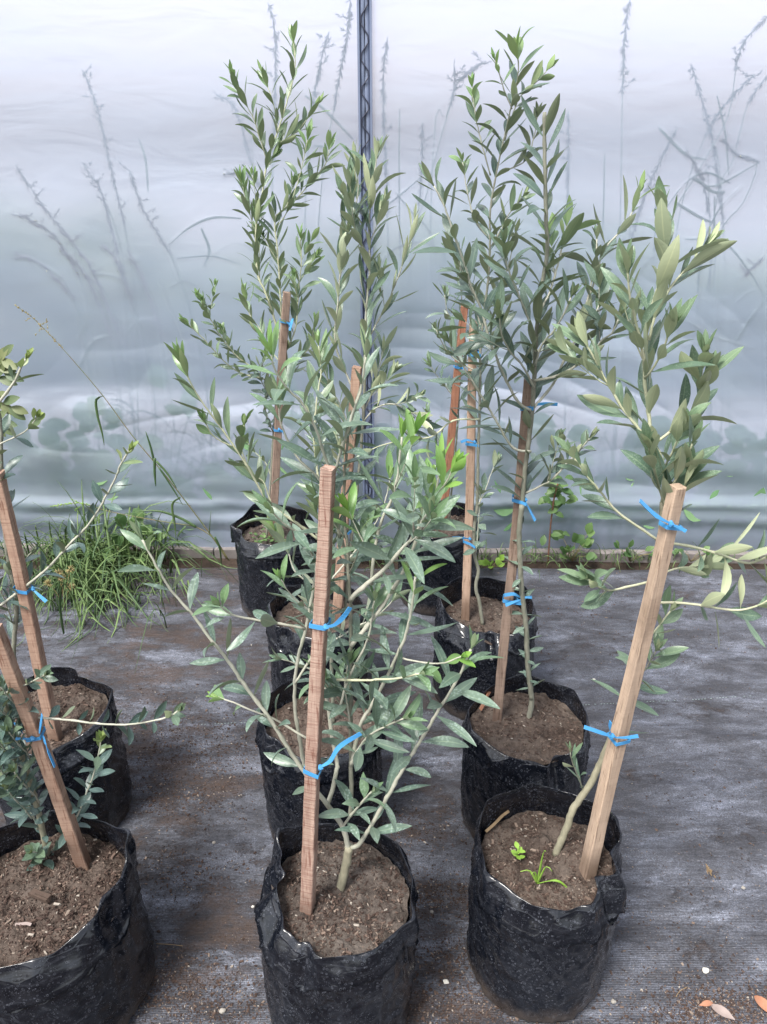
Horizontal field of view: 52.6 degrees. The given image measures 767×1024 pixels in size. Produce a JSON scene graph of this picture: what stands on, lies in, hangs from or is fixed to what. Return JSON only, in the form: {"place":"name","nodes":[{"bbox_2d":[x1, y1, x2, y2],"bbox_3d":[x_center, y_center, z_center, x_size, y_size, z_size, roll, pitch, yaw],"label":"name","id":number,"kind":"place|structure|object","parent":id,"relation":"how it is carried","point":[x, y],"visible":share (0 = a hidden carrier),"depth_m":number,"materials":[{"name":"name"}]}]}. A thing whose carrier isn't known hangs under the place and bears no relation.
{"place":"outdoors","nodes":[
{"label":"outdoors","id":0,"kind":"place"},
{"bbox_2d":[0,556,766,569],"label":"ground","id":1,"kind":"structure","parent":0,"point":[231,563],"depth_m":2.79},
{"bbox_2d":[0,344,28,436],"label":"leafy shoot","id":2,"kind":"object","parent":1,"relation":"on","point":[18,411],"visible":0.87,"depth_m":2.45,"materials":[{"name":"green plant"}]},
{"bbox_2d":[15,304,226,558],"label":"seeding grass","id":3,"kind":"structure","parent":1,"relation":"on","point":[153,459],"depth_m":2.57,"materials":[{"name":"plant"}]},
{"bbox_2d":[113,508,164,553],"bbox_3d":[-0.860,0.087,2.719,0.158,0.203,0.148,22,33,39],"label":"broadleaf weed","id":4,"kind":"object","parent":1,"relation":"on","point":[123,520],"visible":0.34,"depth_m":2.71,"materials":[{"name":"green plant"}]},
{"bbox_2d":[50,499,229,566],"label":"seeding grass","id":5,"kind":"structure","parent":1,"relation":"on","point":[192,525],"depth_m":2.68,"materials":[{"name":"green plant"}]},
{"bbox_2d":[0,0,766,563],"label":"film wall","id":6,"kind":"structure","parent":1,"relation":"on","point":[128,146],"depth_m":2.34,"materials":[{"name":"plastic"}]},
{"bbox_2d":[0,567,766,1023],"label":"ground cloth","id":7,"kind":"object","parent":1,"relation":"on","point":[690,715],"visible":0.39,"depth_m":1.79,"materials":[{"name":"grey fabric"}]},
{"bbox_2d":[36,565,75,619],"bbox_3d":[-1.020,0.244,2.430,0.121,0.168,0.217,5,26,9],"label":"sedge","id":8,"kind":"object","parent":7,"relation":"on","point":[60,579],"visible":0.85,"depth_m":2.43,"materials":[{"name":"green plant"}]},
{"bbox_2d":[0,348,142,826],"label":"potted olive tree","id":9,"kind":"object","parent":7,"relation":"on","point":[69,688],"visible":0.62,"depth_m":1.53,"materials":[{"name":"green plant"}]},
{"bbox_2d":[0,623,185,1023],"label":"potted olive tree","id":10,"kind":"object","parent":7,"relation":"on","point":[80,950],"visible":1,"depth_m":1.25,"materials":[{"name":"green plant"}]},
{"bbox_2d":[15,922,31,925],"bbox_3d":[-0.571,0.654,1.231,0.027,0.006,0.006,0,25,0],"label":"chip","id":11,"kind":"object","parent":10,"relation":"on","point":[26,923],"visible":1,"depth_m":1.23,"materials":[{"name":"beige wood"}]},
{"bbox_2d":[28,888,50,903],"bbox_3d":[-0.563,0.628,1.272,0.041,0.015,0.012,9,27,18],"label":"bark chunk","id":12,"kind":"object","parent":10,"relation":"on","point":[35,893],"visible":1,"depth_m":1.27,"materials":[{"name":"brown wood"}]},
{"bbox_2d":[83,534,144,564],"bbox_3d":[-0.915,0.155,2.651,0.206,0.139,0.119,0,25,0],"label":"broadleaf weed","id":13,"kind":"object","parent":7,"relation":"on","point":[120,539],"visible":0.43,"depth_m":2.65,"materials":[{"name":"green plant"}]},
{"bbox_2d":[0,469,238,670],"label":"grass","id":14,"kind":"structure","parent":7,"relation":"on","point":[88,566],"depth_m":2.56,"materials":[{"name":"green plant"}]},
{"bbox_2d":[219,1008,225,1013],"bbox_3d":[-0.276,0.856,1.331,0.011,0.007,0.010,9,27,18],"label":"pebble","id":15,"kind":"object","parent":7,"relation":"on","point":[222,1010],"visible":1,"depth_m":1.33,"materials":[{"name":"grey stone"}]},
{"bbox_2d":[178,20,344,621],"bbox_3d":[-0.316,-0.428,2.162,0.434,1.608,0.272,0,25,0],"label":"potted olive tree","id":16,"kind":"object","parent":7,"relation":"on","point":[253,540],"visible":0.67,"depth_m":2.09,"materials":[{"name":"green plant"}]},
{"bbox_2d":[164,328,410,839],"bbox_3d":[-0.148,0.189,1.490,0.357,1.072,0.267,9,27,19],"label":"potted olive tree","id":17,"kind":"object","parent":7,"relation":"on","point":[284,805],"visible":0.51,"depth_m":1.52,"materials":[{"name":"green plant"}]},
{"bbox_2d":[118,319,502,1023],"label":"potted olive tree","id":18,"kind":"object","parent":7,"relation":"on","point":[336,921],"visible":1,"depth_m":1.08,"materials":[{"name":"green plant"}]},
{"bbox_2d":[266,135,439,691],"bbox_3d":[-0.090,-0.112,1.784,0.416,1.362,0.262,0,25,0],"label":"potted olive tree","id":19,"kind":"object","parent":7,"relation":"on","point":[282,639],"visible":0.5,"depth_m":1.68,"materials":[{"name":"green plant"}]},
{"bbox_2d":[3,560,766,1023],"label":"soil crumbs","id":20,"kind":"object","parent":7,"relation":"on","point":[679,1000],"visible":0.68,"depth_m":1.41,"materials":[{"name":"brown soil"}]},
{"bbox_2d":[398,262,489,615],"bbox_3d":[0.174,-0.204,2.313,0.259,1.072,0.266,9,27,18],"label":"potted olive tree","id":21,"kind":"object","parent":7,"relation":"on","point":[446,574],"visible":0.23,"depth_m":2.35,"materials":[{"name":"green plant"}]},
{"bbox_2d":[356,26,558,719],"bbox_3d":[0.162,-0.199,1.756,0.470,1.544,0.290,0,25,0],"label":"potted olive tree","id":22,"kind":"object","parent":7,"relation":"on","point":[477,603],"visible":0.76,"depth_m":1.81,"materials":[{"name":"green plant"}]},
{"bbox_2d":[478,554,504,569],"bbox_3d":[0.375,0.177,2.692,0.083,0.064,0.076,-17,30,-32],"label":"broadleaf weed","id":23,"kind":"object","parent":7,"relation":"on","point":[486,562],"visible":0.96,"depth_m":2.68,"materials":[{"name":"green plant"}]},
{"bbox_2d":[412,93,667,838],"bbox_3d":[0.259,0.031,1.428,0.434,1.412,0.308,0,25,0],"label":"potted olive tree","id":24,"kind":"object","parent":7,"relation":"on","point":[527,730],"visible":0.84,"depth_m":1.34,"materials":[{"name":"green plant"}]},
{"bbox_2d":[479,692,490,710],"bbox_3d":[0.220,0.400,1.661,0.007,0.010,0.072,11,28,23],"label":"wood sliver","id":25,"kind":"object","parent":24,"relation":"on","point":[482,705],"visible":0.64,"depth_m":1.64,"materials":[{"name":"brown wood"}]},
{"bbox_2d":[466,176,766,1023],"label":"potted olive tree","id":26,"kind":"object","parent":7,"relation":"on","point":[546,896],"visible":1,"depth_m":1.20,"materials":[{"name":"green plant"}]},
{"bbox_2d":[485,810,508,832],"bbox_3d":[0.202,0.548,1.375,0.064,0.007,0.006,-23,34,-39],"label":"wood sliver","id":27,"kind":"object","parent":26,"relation":"on","point":[500,817],"visible":1,"depth_m":1.37,"materials":[{"name":"brown wood"}]},
{"bbox_2d":[702,967,708,973],"bbox_3d":[0.580,0.825,1.396,0.012,0.008,0.010,7,26,14],"label":"pebble","id":28,"kind":"object","parent":7,"relation":"on","point":[705,970],"visible":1,"depth_m":1.39,"materials":[{"name":"white stone"}]},
{"bbox_2d":[699,1000,712,1005],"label":"fallen leaf","id":29,"kind":"object","parent":7,"relation":"on","point":[707,1003],"visible":1,"depth_m":1.34,"materials":[{"name":"orange plant"}]},
{"bbox_2d":[706,864,715,877],"bbox_3d":[0.666,0.734,1.587,0.012,0.008,0.034,-4,26,-9],"label":"seed husk","id":30,"kind":"object","parent":7,"relation":"on","point":[708,869],"visible":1,"depth_m":1.59,"materials":[{"name":"beige plant"}]},
{"bbox_2d":[711,1004,734,1019],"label":"fallen leaf","id":31,"kind":"object","parent":7,"relation":"on","point":[721,1010],"visible":1,"depth_m":1.32,"materials":[{"name":"white plant"}]},
{"bbox_2d":[754,995,766,1011],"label":"fallen leaf","id":32,"kind":"object","parent":7,"relation":"on","point":[761,1001],"visible":1,"depth_m":1.34,"materials":[{"name":"orange plant"}]},
{"bbox_2d":[97,444,765,530],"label":"outside weeds","id":33,"kind":"object","parent":1,"relation":"on","point":[688,514],"visible":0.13,"depth_m":2.73,"materials":[{"name":"green plant"}]},
{"bbox_2d":[350,539,763,577],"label":"grass","id":34,"kind":"structure","parent":1,"relation":"on","point":[541,556],"depth_m":2.76,"materials":[{"name":"green plant"}]},
{"bbox_2d":[538,474,577,564],"bbox_3d":[0.596,0.030,2.670,0.115,0.346,0.102,-17,30,-32],"label":"woody seedling","id":35,"kind":"object","parent":1,"relation":"on","point":[553,493],"visible":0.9,"depth_m":2.64,"materials":[{"name":"green plant"}]},
{"bbox_2d":[553,522,596,561],"bbox_3d":[0.675,0.121,2.715,0.154,0.146,0.101,0,25,0],"label":"broadleaf weed","id":36,"kind":"object","parent":1,"relation":"on","point":[582,541],"visible":0.99,"depth_m":2.73,"materials":[{"name":"green plant"}]},
{"bbox_2d":[614,540,653,561],"bbox_3d":[0.899,0.147,2.737,0.171,0.081,0.089,0,25,0],"label":"broadleaf weed","id":37,"kind":"object","parent":1,"relation":"on","point":[627,553],"visible":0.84,"depth_m":2.75,"materials":[{"name":"green plant"}]},
{"bbox_2d":[672,546,713,561],"bbox_3d":[1.105,0.149,2.758,0.139,0.058,0.098,21,32,37],"label":"broadleaf weed","id":38,"kind":"object","parent":1,"relation":"on","point":[675,550],"visible":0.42,"depth_m":2.76,"materials":[{"name":"green plant"}]}
]}

